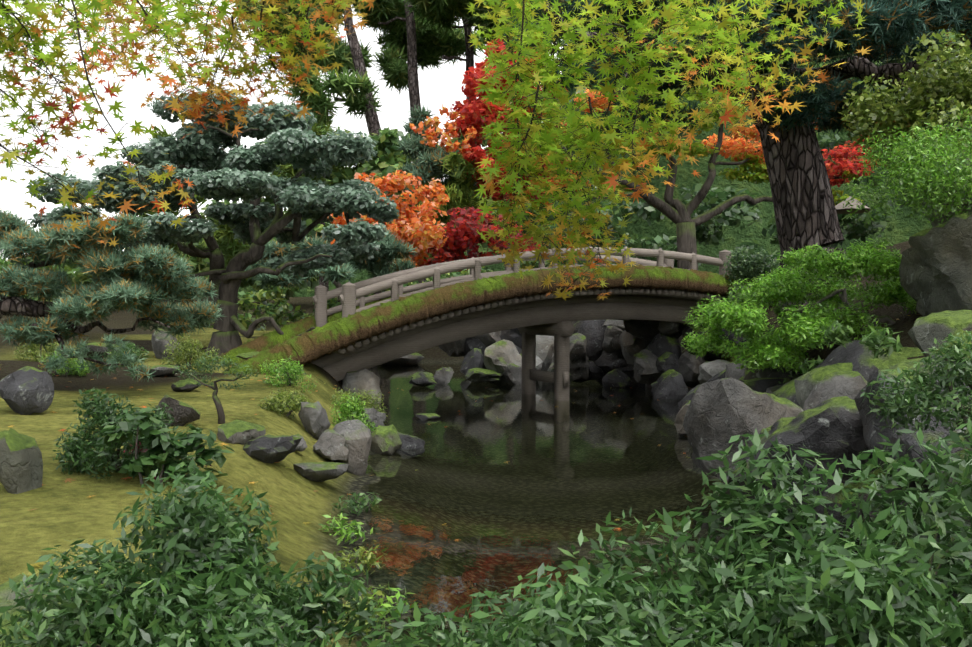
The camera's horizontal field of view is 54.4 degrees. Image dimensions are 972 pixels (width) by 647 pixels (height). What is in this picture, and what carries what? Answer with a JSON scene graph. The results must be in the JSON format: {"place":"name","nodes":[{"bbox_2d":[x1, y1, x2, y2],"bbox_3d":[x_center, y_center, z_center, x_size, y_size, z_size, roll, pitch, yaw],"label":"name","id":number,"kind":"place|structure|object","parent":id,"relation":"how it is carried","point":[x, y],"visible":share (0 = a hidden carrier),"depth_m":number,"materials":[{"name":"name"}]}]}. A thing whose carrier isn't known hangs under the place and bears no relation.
{"place":"outdoors","nodes":[
{"label":"outdoors","id":0,"kind":"place"},
{"bbox_2d":[0,0,562,259],"label":"sky","id":1,"kind":"structure","parent":0,"point":[443,86],"materials":[{"name":"white"}]},
{"bbox_2d":[0,241,959,646],"bbox_3d":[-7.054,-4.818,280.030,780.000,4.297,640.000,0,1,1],"label":"ground","id":2,"kind":"structure","parent":0,"point":[64,513],"depth_m":8.45,"materials":[{"name":"green plant"}]},
{"bbox_2d":[0,310,867,646],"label":"rocks","id":3,"kind":"object","parent":2,"relation":"on","point":[714,416],"visible":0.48,"depth_m":9.45,"materials":[{"name":"grey stone"}]},
{"bbox_2d":[0,0,930,622],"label":"maple foliage","id":4,"kind":"object","parent":2,"relation":"on","point":[490,104],"visible":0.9,"depth_m":5.84,"materials":[{"name":"green plant"}]},
{"bbox_2d":[0,29,971,646],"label":"broadleaf foliage","id":5,"kind":"object","parent":2,"relation":"on","point":[210,585],"visible":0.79,"depth_m":3.07,"materials":[{"name":"green plant"}]},
{"bbox_2d":[0,0,971,381],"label":"pine needles","id":6,"kind":"object","parent":2,"relation":"on","point":[894,28],"visible":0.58,"depth_m":11.96,"materials":[{"name":"green plant"}]},
{"bbox_2d":[0,319,971,600],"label":"dark rocks","id":7,"kind":"object","parent":2,"relation":"on","point":[834,429],"visible":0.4,"depth_m":8.12,"materials":[{"name":"grey stone"}]},
{"bbox_2d":[0,0,971,365],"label":"tree trunk","id":8,"kind":"object","parent":2,"relation":"on","point":[804,204],"visible":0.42,"depth_m":13.04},
{"bbox_2d":[0,211,971,583],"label":"mossy rocks","id":9,"kind":"object","parent":2,"relation":"on","point":[936,273],"visible":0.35,"depth_m":9.14,"materials":[{"name":"grey stone"}]},
{"bbox_2d":[0,0,971,646],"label":"trunks","id":10,"kind":"object","parent":2,"relation":"on","point":[234,274],"depth_m":10.88,"materials":[{"name":"plant"}]},
{"bbox_2d":[0,8,971,330],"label":"foliage","id":11,"kind":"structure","parent":2,"relation":"on","point":[386,162],"depth_m":30.84,"materials":[{"name":"green plant"}]},
{"bbox_2d":[75,0,971,296],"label":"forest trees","id":12,"kind":"object","parent":2,"relation":"on","point":[903,226],"depth_m":62.01,"materials":[{"name":"green plant"}]},
{"bbox_2d":[342,149,971,409],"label":"pale rocks","id":13,"kind":"object","parent":2,"relation":"on","point":[500,356],"visible":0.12,"depth_m":17.18,"materials":[{"name":"grey stone"}]},
{"bbox_2d":[311,287,726,400],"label":"bridge","id":14,"kind":"structure","parent":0,"point":[531,317],"depth_m":17.25,"materials":[{"name":"wood"}]},
{"bbox_2d":[211,264,746,374],"bbox_3d":[-0.448,0.367,17.479,11.509,2.919,3.211,0,1,-23],"label":"moss","id":15,"kind":"object","parent":14,"relation":"on","point":[337,332],"visible":0.58,"depth_m":15.98,"materials":[{"name":"green plant"}]},
{"bbox_2d":[313,246,730,350],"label":"bridge rails","id":16,"kind":"object","parent":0,"point":[348,293],"visible":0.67,"depth_m":17.34,"materials":[{"name":"grey wood"}]},
{"bbox_2d":[360,363,970,644],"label":"pond","id":17,"kind":"structure","parent":0,"point":[488,420],"depth_m":12.16,"materials":[{"name":"liquid"}]},
{"bbox_2d":[835,196,871,213],"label":"stone lantern","id":18,"kind":"object","parent":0,"point":[840,209],"visible":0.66,"depth_m":15.77,"materials":[{"name":"grey stone"}]}
]}

